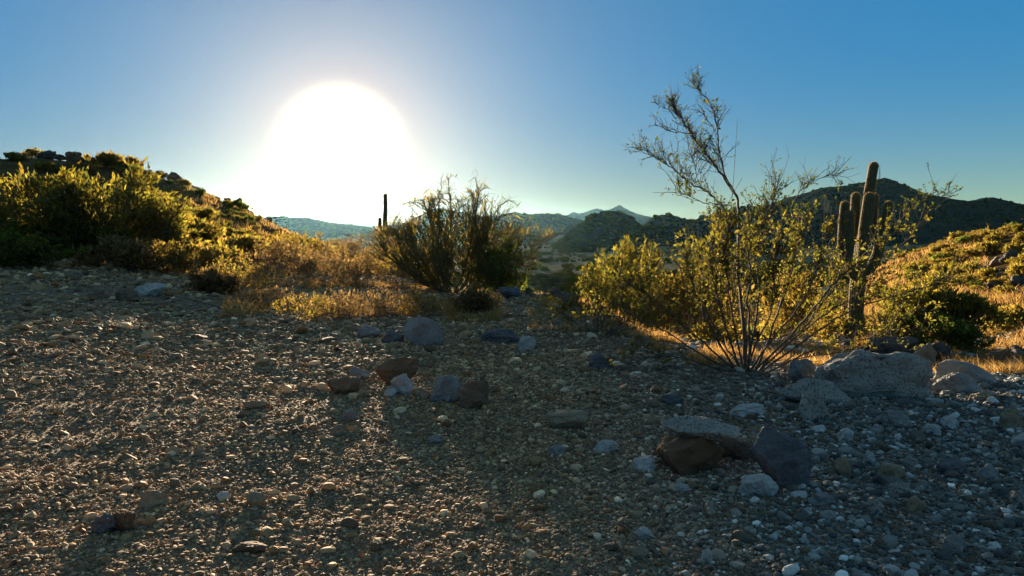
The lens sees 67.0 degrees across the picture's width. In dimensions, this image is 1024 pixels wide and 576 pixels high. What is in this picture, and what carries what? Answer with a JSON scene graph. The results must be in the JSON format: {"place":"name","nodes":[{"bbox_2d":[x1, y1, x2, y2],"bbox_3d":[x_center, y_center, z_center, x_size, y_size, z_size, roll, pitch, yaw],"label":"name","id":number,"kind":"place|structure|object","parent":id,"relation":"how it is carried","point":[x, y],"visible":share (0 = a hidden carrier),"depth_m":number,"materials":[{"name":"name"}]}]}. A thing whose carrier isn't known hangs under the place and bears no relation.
{"place":"outdoors","nodes":[
{"label":"outdoors","id":0,"kind":"place"},
{"bbox_2d":[263,216,377,238],"bbox_3d":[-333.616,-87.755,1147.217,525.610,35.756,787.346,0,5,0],"label":"hill","id":1,"kind":"structure","parent":0,"point":[321,229],"depth_m":972.06,"materials":[{"name":"stone"}]},
{"bbox_2d":[370,209,535,241],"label":"hill","id":2,"kind":"structure","parent":0,"point":[443,213],"depth_m":803.09,"materials":[{"name":"soil"}]},
{"bbox_2d":[0,158,1023,575],"bbox_3d":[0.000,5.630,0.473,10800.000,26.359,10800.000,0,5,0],"label":"ground","id":3,"kind":"structure","parent":0,"point":[8,166],"depth_m":5.46,"materials":[{"name":"gravel"}]},
{"bbox_2d":[31,159,57,174],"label":"hillside shrub","id":4,"kind":"object","parent":3,"relation":"on","point":[45,167],"visible":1,"depth_m":44.49,"materials":[{"name":"green plant"}]},
{"bbox_2d":[0,226,90,269],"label":"desert shrub","id":5,"kind":"object","parent":3,"relation":"on","point":[32,249],"visible":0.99,"depth_m":18.32,"materials":[{"name":"green plant"}]},
{"bbox_2d":[0,162,101,249],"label":"palo verde","id":6,"kind":"object","parent":3,"relation":"on","point":[17,221],"visible":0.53,"depth_m":21.06,"materials":[{"name":"green plant"}]},
{"bbox_2d":[19,218,148,256],"bbox_3d":[-12.376,-1.412,21.683,4.246,1.598,3.222,2,5,19],"label":"desert shrub","id":7,"kind":"object","parent":3,"relation":"on","point":[83,238],"visible":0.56,"depth_m":21.01,"materials":[{"name":"green plant"}]},
{"bbox_2d":[91,513,115,534],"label":"rock","id":8,"kind":"object","parent":3,"relation":"on","point":[103,523],"visible":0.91,"depth_m":3.93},
{"bbox_2d":[0,156,210,247],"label":"palo verde","id":9,"kind":"object","parent":3,"relation":"on","point":[75,191],"visible":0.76,"depth_m":21.73,"materials":[{"name":"green plant"}]},
{"bbox_2d":[66,149,147,170],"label":"desert shrub","id":10,"kind":"object","parent":3,"relation":"on","point":[109,159],"visible":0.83,"depth_m":49.11,"materials":[{"name":"green plant"}]},
{"bbox_2d":[65,232,177,272],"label":"desert shrub","id":11,"kind":"object","parent":3,"relation":"on","point":[114,248],"visible":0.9,"depth_m":19.20,"materials":[{"name":"green plant"}]},
{"bbox_2d":[112,509,135,531],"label":"rock","id":12,"kind":"object","parent":3,"relation":"on","point":[124,518],"visible":0.77,"depth_m":3.99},
{"bbox_2d":[114,288,139,301],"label":"rock","id":13,"kind":"object","parent":3,"relation":"on","point":[128,294],"visible":0.75,"depth_m":14.28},
{"bbox_2d":[134,282,166,295],"bbox_3d":[-7.124,0.052,15.202,0.651,0.334,0.416,0,5,0],"label":"rock slab","id":14,"kind":"object","parent":3,"relation":"on","point":[154,289],"visible":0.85,"depth_m":15.09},
{"bbox_2d":[139,489,169,507],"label":"rock","id":15,"kind":"object","parent":3,"relation":"on","point":[152,497],"visible":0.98,"depth_m":4.36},
{"bbox_2d":[122,194,194,251],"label":"desert shrub","id":16,"kind":"object","parent":3,"relation":"on","point":[133,225],"visible":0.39,"depth_m":23.20,"materials":[{"name":"green plant"}]},
{"bbox_2d":[124,238,201,274],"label":"desert shrub","id":17,"kind":"object","parent":3,"relation":"on","point":[186,253],"visible":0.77,"depth_m":19.53,"materials":[{"name":"green plant"}]},
{"bbox_2d":[160,239,245,274],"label":"desert shrub","id":18,"kind":"object","parent":3,"relation":"on","point":[207,254],"visible":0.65,"depth_m":20.31,"materials":[{"name":"green plant"}]},
{"bbox_2d":[181,211,227,246],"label":"desert shrub","id":19,"kind":"object","parent":3,"relation":"on","point":[213,233],"visible":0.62,"depth_m":28.60,"materials":[{"name":"green plant"}]},
{"bbox_2d":[192,206,219,221],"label":"hillside shrub","id":20,"kind":"object","parent":3,"relation":"on","point":[206,212],"visible":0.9,"depth_m":39.01,"materials":[{"name":"green plant"}]},
{"bbox_2d":[181,265,239,294],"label":"desert shrub","id":21,"kind":"object","parent":3,"relation":"on","point":[211,282],"visible":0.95,"depth_m":16.19,"materials":[{"name":"green plant"}]},
{"bbox_2d":[195,232,270,257],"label":"desert shrub","id":22,"kind":"object","parent":3,"relation":"on","point":[247,242],"visible":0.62,"depth_m":25.51,"materials":[{"name":"green plant"}]},
{"bbox_2d":[201,252,285,291],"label":"dry bush","id":23,"kind":"object","parent":3,"relation":"on","point":[249,275],"visible":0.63,"depth_m":17.00,"materials":[{"name":"brown plant"}]},
{"bbox_2d":[232,541,267,553],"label":"rock","id":24,"kind":"object","parent":3,"relation":"on","point":[250,547],"visible":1,"depth_m":3.75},
{"bbox_2d":[242,400,270,408],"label":"rock slab","id":25,"kind":"object","parent":3,"relation":"on","point":[255,404],"visible":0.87,"depth_m":6.54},
{"bbox_2d":[245,492,268,506],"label":"rock","id":26,"kind":"object","parent":3,"relation":"on","point":[257,498],"visible":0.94,"depth_m":4.34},
{"bbox_2d":[236,284,305,308],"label":"dry bush","id":27,"kind":"object","parent":3,"relation":"on","point":[266,296],"visible":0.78,"depth_m":14.72,"materials":[{"name":"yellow plant"}]},
{"bbox_2d":[236,237,319,275],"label":"dry bush","id":28,"kind":"object","parent":3,"relation":"on","point":[275,249],"visible":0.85,"depth_m":21.82,"materials":[{"name":"brown plant"}]},
{"bbox_2d":[260,291,338,321],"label":"dry bush","id":29,"kind":"object","parent":3,"relation":"on","point":[315,310],"visible":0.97,"depth_m":12.80,"materials":[{"name":"yellow plant"}]},
{"bbox_2d":[258,231,340,265],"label":"dry bush","id":30,"kind":"object","parent":3,"relation":"on","point":[299,240],"visible":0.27,"depth_m":27.84,"materials":[{"name":"brown plant"}]},
{"bbox_2d":[271,247,362,281],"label":"dry bush","id":31,"kind":"object","parent":3,"relation":"on","point":[306,262],"visible":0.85,"depth_m":20.83,"materials":[{"name":"brown plant"}]},
{"bbox_2d":[288,235,386,269],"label":"dry bush","id":32,"kind":"object","parent":3,"relation":"on","point":[349,248],"visible":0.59,"depth_m":26.83,"materials":[{"name":"brown plant"}]},
{"bbox_2d":[300,285,383,318],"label":"dry bush","id":33,"kind":"object","parent":3,"relation":"on","point":[346,305],"visible":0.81,"depth_m":13.30,"materials":[{"name":"yellow plant"}]},
{"bbox_2d":[327,376,359,393],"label":"rock","id":34,"kind":"object","parent":3,"relation":"on","point":[346,385],"visible":0.86,"depth_m":7.27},
{"bbox_2d":[298,245,397,285],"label":"dry bush","id":35,"kind":"object","parent":3,"relation":"on","point":[365,272],"visible":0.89,"depth_m":19.80,"materials":[{"name":"yellow plant"}]},
{"bbox_2d":[350,366,369,378],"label":"rock","id":36,"kind":"object","parent":3,"relation":"on","point":[355,371],"visible":0.9,"depth_m":7.92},
{"bbox_2d":[330,230,404,272],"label":"dry bush","id":37,"kind":"object","parent":3,"relation":"on","point":[372,248],"visible":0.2,"depth_m":27.95,"materials":[{"name":"brown plant"}]},
{"bbox_2d":[357,324,382,337],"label":"rock","id":38,"kind":"object","parent":3,"relation":"on","point":[365,330],"visible":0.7,"depth_m":10.70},
{"bbox_2d":[343,285,416,318],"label":"dry bush","id":39,"kind":"object","parent":3,"relation":"on","point":[380,302],"visible":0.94,"depth_m":13.22,"materials":[{"name":"brown plant"}]},
{"bbox_2d":[377,193,387,259],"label":"saguaro","id":40,"kind":"object","parent":3,"relation":"on","point":[385,208],"visible":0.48,"depth_m":43.73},
{"bbox_2d":[381,330,403,342],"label":"rock","id":41,"kind":"object","parent":3,"relation":"on","point":[390,336],"visible":0.83,"depth_m":9.99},
{"bbox_2d":[375,357,418,384],"bbox_3d":[-1.145,0.850,7.706,0.446,0.348,0.213,0,5,0],"label":"rock slab","id":42,"kind":"object","parent":3,"relation":"on","point":[388,370],"visible":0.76,"depth_m":7.64,"materials":[{"name":"stone"}]},
{"bbox_2d":[364,245,432,286],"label":"dry bush","id":43,"kind":"object","parent":3,"relation":"on","point":[381,268],"visible":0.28,"depth_m":19.81,"materials":[{"name":"brown plant"}]},
{"bbox_2d":[390,373,413,393],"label":"rock","id":44,"kind":"object","parent":3,"relation":"on","point":[402,383],"visible":0.75,"depth_m":7.22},
{"bbox_2d":[394,285,443,316],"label":"dry bush","id":45,"kind":"object","parent":3,"relation":"on","point":[428,307],"visible":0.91,"depth_m":13.58,"materials":[{"name":"brown plant"}]},
{"bbox_2d":[402,316,443,344],"bbox_3d":[-1.156,0.597,10.088,0.546,0.485,0.286,1,5,12],"label":"boulder","id":46,"kind":"object","parent":3,"relation":"on","point":[419,330],"visible":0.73,"depth_m":9.97,"materials":[{"name":"stone"}]},
{"bbox_2d":[430,375,460,402],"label":"boulder","id":47,"kind":"object","parent":3,"relation":"on","point":[446,388],"visible":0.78,"depth_m":6.84,"materials":[{"name":"stone"}]},
{"bbox_2d":[331,169,571,294],"bbox_3d":[-1.410,-1.355,19.059,5.664,3.333,4.298,0,5,0],"label":"palo verde","id":48,"kind":"object","parent":3,"relation":"on","point":[441,265],"visible":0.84,"depth_m":18.56,"materials":[{"name":"green plant"}]},
{"bbox_2d":[458,379,488,408],"bbox_3d":[-0.317,0.941,6.724,0.239,0.323,0.251,3,6,34],"label":"boulder","id":49,"kind":"object","parent":3,"relation":"on","point":[475,393],"visible":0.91,"depth_m":6.63,"materials":[{"name":"stone"}]},
{"bbox_2d":[441,284,510,312],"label":"desert shrub","id":50,"kind":"object","parent":3,"relation":"on","point":[471,298],"visible":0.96,"depth_m":13.75,"materials":[{"name":"green plant"}]},
{"bbox_2d":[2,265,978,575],"bbox_3d":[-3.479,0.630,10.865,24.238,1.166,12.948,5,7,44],"label":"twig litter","id":51,"kind":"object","parent":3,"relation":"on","point":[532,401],"visible":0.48,"depth_m":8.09,"materials":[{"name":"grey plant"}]},
{"bbox_2d":[480,329,519,342],"bbox_3d":[-0.158,0.650,10.379,0.546,0.220,0.312,0,5,0],"label":"rock slab","id":52,"kind":"object","parent":3,"relation":"on","point":[501,335],"visible":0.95,"depth_m":10.28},
{"bbox_2d":[462,233,540,292],"bbox_3d":[-0.146,-0.219,18.021,1.529,2.128,1.752,-4,6,-39],"label":"desert shrub","id":53,"kind":"object","parent":3,"relation":"on","point":[500,277],"visible":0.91,"depth_m":17.86,"materials":[{"name":"green plant"}]},
{"bbox_2d":[496,287,520,297],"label":"rock","id":54,"kind":"object","parent":3,"relation":"on","point":[509,292],"visible":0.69,"depth_m":15.66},
{"bbox_2d":[518,336,535,350],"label":"rock","id":55,"kind":"object","parent":3,"relation":"on","point":[527,342],"visible":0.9,"depth_m":9.74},
{"bbox_2d":[545,409,588,428],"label":"rock","id":56,"kind":"object","parent":3,"relation":"on","point":[562,419],"visible":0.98,"depth_m":5.97,"materials":[{"name":"stone"}]},
{"bbox_2d":[137,173,1023,374],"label":"dry grass","id":57,"kind":"structure","parent":3,"relation":"on","point":[1005,367],"depth_m":14.88,"materials":[{"name":"plant"}]},
{"bbox_2d":[589,353,614,368],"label":"rock slab","id":58,"kind":"object","parent":3,"relation":"on","point":[598,361],"visible":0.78,"depth_m":8.39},
{"bbox_2d":[593,439,618,452],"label":"rock","id":59,"kind":"object","parent":3,"relation":"on","point":[606,446],"visible":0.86,"depth_m":5.45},
{"bbox_2d":[539,265,678,335],"bbox_3d":[1.373,0.191,11.040,2.000,1.073,1.304,1,5,9],"label":"creosote bush","id":60,"kind":"object","parent":3,"relation":"on","point":[612,307],"visible":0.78,"depth_m":10.88,"materials":[{"name":"green plant"}]},
{"bbox_2d":[566,235,693,339],"bbox_3d":[3.345,0.428,22.105,4.178,3.954,3.249,0,5,0],"label":"bush","id":61,"kind":"object","parent":3,"relation":"on","point":[629,250],"visible":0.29,"depth_m":21.61,"materials":[{"name":"green plant"}]},
{"bbox_2d":[627,546,648,558],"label":"rock","id":62,"kind":"object","parent":3,"relation":"on","point":[639,552],"visible":0.94,"depth_m":3.65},
{"bbox_2d":[263,179,1023,303],"bbox_3d":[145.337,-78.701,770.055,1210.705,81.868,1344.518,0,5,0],"label":"scrub","id":63,"kind":"object","parent":3,"relation":"on","point":[540,282],"visible":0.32,"depth_m":566.67,"materials":[{"name":"green plant"}]},
{"bbox_2d":[632,455,655,472],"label":"rock","id":64,"kind":"object","parent":3,"relation":"on","point":[645,463],"visible":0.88,"depth_m":4.98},
{"bbox_2d":[627,235,685,334],"bbox_3d":[4.455,0.612,24.031,2.525,4.594,2.344,3,6,31],"label":"palo verde","id":65,"kind":"object","parent":3,"relation":"on","point":[654,254],"visible":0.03,"depth_m":23.97,"materials":[{"name":"green plant"}]},
{"bbox_2d":[660,394,683,404],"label":"rock","id":66,"kind":"object","parent":3,"relation":"on","point":[673,399],"visible":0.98,"depth_m":6.75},
{"bbox_2d":[655,435,723,475],"bbox_3d":[1.175,1.098,5.065,0.442,0.322,0.313,0,5,0],"label":"rock","id":67,"kind":"object","parent":3,"relation":"on","point":[681,455],"visible":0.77,"depth_m":4.96,"materials":[{"name":"stone"}]},
{"bbox_2d":[662,415,741,440],"bbox_3d":[1.236,0.921,5.043,0.515,0.139,0.257,0,5,0],"label":"rock slab","id":68,"kind":"object","parent":67,"relation":"on","point":[699,426],"visible":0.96,"depth_m":5.00,"materials":[{"name":"stone"}]},
{"bbox_2d":[646,235,768,341],"bbox_3d":[5.315,0.191,21.055,3.514,3.273,3.471,3,6,32],"label":"desert shrub","id":69,"kind":"object","parent":3,"relation":"on","point":[684,303],"visible":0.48,"depth_m":20.83,"materials":[{"name":"green plant"}]},
{"bbox_2d":[691,317,747,343],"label":"hillside shrub","id":70,"kind":"object","parent":3,"relation":"on","point":[707,337],"visible":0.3,"depth_m":24.67,"materials":[{"name":"green plant"}]},
{"bbox_2d":[717,440,755,462],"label":"rock","id":71,"kind":"object","parent":3,"relation":"on","point":[735,450],"visible":0.57,"depth_m":5.21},
{"bbox_2d":[729,403,765,416],"bbox_3d":[1.963,1.017,6.434,0.310,0.117,0.191,0,5,0],"label":"rock slab","id":72,"kind":"object","parent":3,"relation":"on","point":[742,410],"visible":0.85,"depth_m":6.38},
{"bbox_2d":[738,473,778,496],"bbox_3d":[1.450,1.175,4.572,0.212,0.163,0.160,-2,5,-26],"label":"rock","id":73,"kind":"object","parent":3,"relation":"on","point":[766,485],"visible":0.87,"depth_m":4.53,"materials":[{"name":"stone"}]},
{"bbox_2d":[747,321,786,340],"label":"hillside shrub","id":74,"kind":"object","parent":3,"relation":"on","point":[756,334],"visible":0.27,"depth_m":31.90,"materials":[{"name":"green plant"}]},
{"bbox_2d":[571,65,980,372],"bbox_3d":[2.937,-0.751,8.369,4.625,3.477,1.849,0,5,0],"label":"creosote bush","id":75,"kind":"object","parent":3,"relation":"on","point":[750,242],"visible":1,"depth_m":8.43,"materials":[{"name":"green plant"}]},
{"bbox_2d":[748,426,812,488],"bbox_3d":[1.649,1.063,4.698,0.407,0.462,0.219,0,5,0],"label":"rock slab","id":76,"kind":"object","parent":3,"relation":"on","point":[783,460],"visible":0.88,"depth_m":4.64,"materials":[{"name":"stone"}]},
{"bbox_2d":[743,267,851,342],"bbox_3d":[7.154,0.516,20.314,2.596,2.299,2.920,-4,6,-42],"label":"desert shrub","id":77,"kind":"object","parent":3,"relation":"on","point":[788,301],"visible":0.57,"depth_m":19.89,"materials":[{"name":"green plant"}]},
{"bbox_2d":[788,358,815,382],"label":"boulder","id":78,"kind":"object","parent":3,"relation":"on","point":[804,368],"visible":0.72,"depth_m":7.81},
{"bbox_2d":[776,378,851,404],"bbox_3d":[2.702,0.945,6.926,0.483,0.269,0.504,-5,7,-43],"label":"rock slab","id":79,"kind":"object","parent":3,"relation":"on","point":[835,394],"visible":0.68,"depth_m":6.87,"materials":[{"name":"stone"}]},
{"bbox_2d":[798,388,829,421],"bbox_3d":[2.443,0.983,6.271,0.265,0.344,0.170,-2,5,-19],"label":"rock","id":80,"kind":"object","parent":3,"relation":"on","point":[812,407],"visible":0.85,"depth_m":6.24,"materials":[{"name":"stone"}]},
{"bbox_2d":[794,313,847,340],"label":"desert shrub","id":81,"kind":"object","parent":3,"relation":"on","point":[845,327],"visible":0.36,"depth_m":21.50,"materials":[{"name":"green plant"}]},
{"bbox_2d":[814,492,836,506],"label":"rock","id":82,"kind":"object","parent":3,"relation":"on","point":[823,497],"visible":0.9,"depth_m":4.36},
{"bbox_2d":[833,456,851,477],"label":"rock","id":83,"kind":"object","parent":3,"relation":"on","point":[842,466],"visible":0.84,"depth_m":4.89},
{"bbox_2d":[836,427,854,440],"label":"rock","id":84,"kind":"object","parent":3,"relation":"on","point":[846,433],"visible":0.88,"depth_m":5.68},
{"bbox_2d":[837,161,893,337],"bbox_3d":[9.422,-0.847,20.908,1.836,5.161,0.998,-4,6,-37],"label":"saguaro","id":85,"kind":"object","parent":3,"relation":"on","point":[857,224],"visible":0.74,"depth_m":20.73,"materials":[{"name":"plant"}]},
{"bbox_2d":[813,349,933,397],"bbox_3d":[3.415,0.854,7.399,1.129,0.577,0.562,0,5,0],"label":"boulder","id":86,"kind":"object","parent":3,"relation":"on","point":[857,373],"visible":0.7,"depth_m":7.17,"materials":[{"name":"stone"}]},
{"bbox_2d":[863,496,884,515],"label":"rock","id":87,"kind":"object","parent":3,"relation":"on","point":[874,506],"visible":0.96,"depth_m":4.18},
{"bbox_2d":[878,463,905,479],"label":"rock","id":88,"kind":"object","parent":3,"relation":"on","point":[895,471],"visible":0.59,"depth_m":4.79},
{"bbox_2d":[867,336,918,353],"bbox_3d":[6.969,1.172,14.032,1.020,0.623,0.620,0,5,0],"label":"boulder","id":89,"kind":"object","parent":3,"relation":"on","point":[913,341],"visible":0.5,"depth_m":13.90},
{"bbox_2d":[881,409,911,428],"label":"rock","id":90,"kind":"object","parent":3,"relation":"on","point":[891,418],"visible":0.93,"depth_m":5.98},
{"bbox_2d":[887,481,911,497],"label":"rock","id":91,"kind":"object","parent":3,"relation":"on","point":[899,489],"visible":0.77,"depth_m":4.50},
{"bbox_2d":[906,495,925,512],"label":"rock","id":92,"kind":"object","parent":3,"relation":"on","point":[915,503],"visible":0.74,"depth_m":4.26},
{"bbox_2d":[914,342,936,365],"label":"rock","id":93,"kind":"object","parent":3,"relation":"on","point":[927,351],"visible":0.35,"depth_m":11.83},
{"bbox_2d":[854,274,1021,343],"bbox_3d":[9.394,0.719,17.884,3.803,2.132,3.105,0,5,0],"label":"palo verde","id":94,"kind":"object","parent":3,"relation":"on","point":[963,305],"visible":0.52,"depth_m":17.16,"materials":[{"name":"green plant"}]},
{"bbox_2d":[931,341,951,361],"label":"boulder","id":95,"kind":"object","parent":3,"relation":"on","point":[942,348],"visible":0.37,"depth_m":13.89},
{"bbox_2d":[889,307,999,352],"bbox_3d":[9.371,1.021,16.578,2.221,1.207,1.766,0,5,0],"label":"desert shrub","id":96,"kind":"object","parent":3,"relation":"on","point":[956,334],"visible":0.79,"depth_m":16.32,"materials":[{"name":"green plant"}]},
{"bbox_2d":[940,414,958,427],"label":"rock","id":97,"kind":"object","parent":3,"relation":"on","point":[950,420],"visible":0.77,"depth_m":6.00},
{"bbox_2d":[936,457,966,476],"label":"rock","id":98,"kind":"object","parent":3,"relation":"on","point":[958,465],"visible":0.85,"depth_m":4.89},
{"bbox_2d":[941,534,965,554],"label":"rock","id":99,"kind":"object","parent":3,"relation":"on","point":[955,544],"visible":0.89,"depth_m":3.70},
{"bbox_2d":[932,372,981,391],"bbox_3d":[4.350,0.957,7.611,0.470,0.290,0.333,2,5,22],"label":"rock","id":100,"kind":"object","parent":3,"relation":"on","point":[959,382],"visible":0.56,"depth_m":7.50,"materials":[{"name":"stone"}]},
{"bbox_2d":[932,359,996,383],"bbox_3d":[4.832,0.931,8.231,0.680,0.343,0.340,0,5,0],"label":"rock slab","id":101,"kind":"object","parent":3,"relation":"on","point":[978,374],"visible":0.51,"depth_m":8.12,"materials":[{"name":"stone"}]},
{"bbox_2d":[969,239,1000,255],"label":"hillside shrub","id":102,"kind":"object","parent":3,"relation":"on","point":[986,248],"visible":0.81,"depth_m":35.03,"materials":[{"name":"green plant"}]},
{"bbox_2d":[975,463,998,479],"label":"rock","id":103,"kind":"object","parent":3,"relation":"on","point":[987,470],"visible":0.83,"depth_m":4.80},
{"bbox_2d":[976,265,1001,280],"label":"hillside shrub","id":104,"kind":"object","parent":3,"relation":"on","point":[986,273],"visible":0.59,"depth_m":27.86,"materials":[{"name":"green plant"}]},
{"bbox_2d":[969,300,1023,336],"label":"desert shrub","id":105,"kind":"object","parent":3,"relation":"on","point":[1017,309],"visible":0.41,"depth_m":19.56,"materials":[{"name":"green plant"}]},
{"bbox_2d":[979,348,1019,363],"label":"rock","id":106,"kind":"object","parent":3,"relation":"on","point":[1002,355],"visible":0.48,"depth_m":12.58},
{"bbox_2d":[998,407,1022,427],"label":"rock","id":107,"kind":"object","parent":3,"relation":"on","point":[1010,417],"visible":0.73,"depth_m":5.90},
{"bbox_2d":[1009,490,1023,507],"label":"rock","id":108,"kind":"object","parent":3,"relation":"on","point":[1016,498],"visible":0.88,"depth_m":4.33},
{"bbox_2d":[0,0,1023,225],"label":"sky","id":109,"kind":"structure","parent":0,"point":[313,109],"materials":[{"name":"blue"}]},
{"bbox_2d":[494,213,580,234],"bbox_3d":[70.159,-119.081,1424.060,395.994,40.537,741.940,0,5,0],"label":"hill","id":110,"kind":"structure","parent":0,"point":[546,221],"depth_m":1264.51,"materials":[{"name":"stone"}]},
{"bbox_2d":[556,213,647,252],"bbox_3d":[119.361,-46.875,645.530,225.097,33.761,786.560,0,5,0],"label":"hill","id":111,"kind":"structure","parent":0,"point":[598,230],"depth_m":533.62,"materials":[{"name":"soil"}]},
{"bbox_2d":[564,205,652,224],"bbox_3d":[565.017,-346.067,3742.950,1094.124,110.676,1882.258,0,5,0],"label":"mountain","id":112,"kind":"structure","parent":0,"point":[641,219],"depth_m":3612.15,"materials":[{"name":"stone"}]},
{"bbox_2d":[644,205,836,247],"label":"hill","id":113,"kind":"structure","parent":0,"point":[701,225],"depth_m":654.98,"materials":[{"name":"soil"}]},
{"bbox_2d":[774,178,1023,245],"bbox_3d":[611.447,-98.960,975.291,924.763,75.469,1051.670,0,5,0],"label":"mountain","id":114,"kind":"structure","parent":0,"point":[924,234],"depth_m":795.39,"materials":[{"name":"soil"}]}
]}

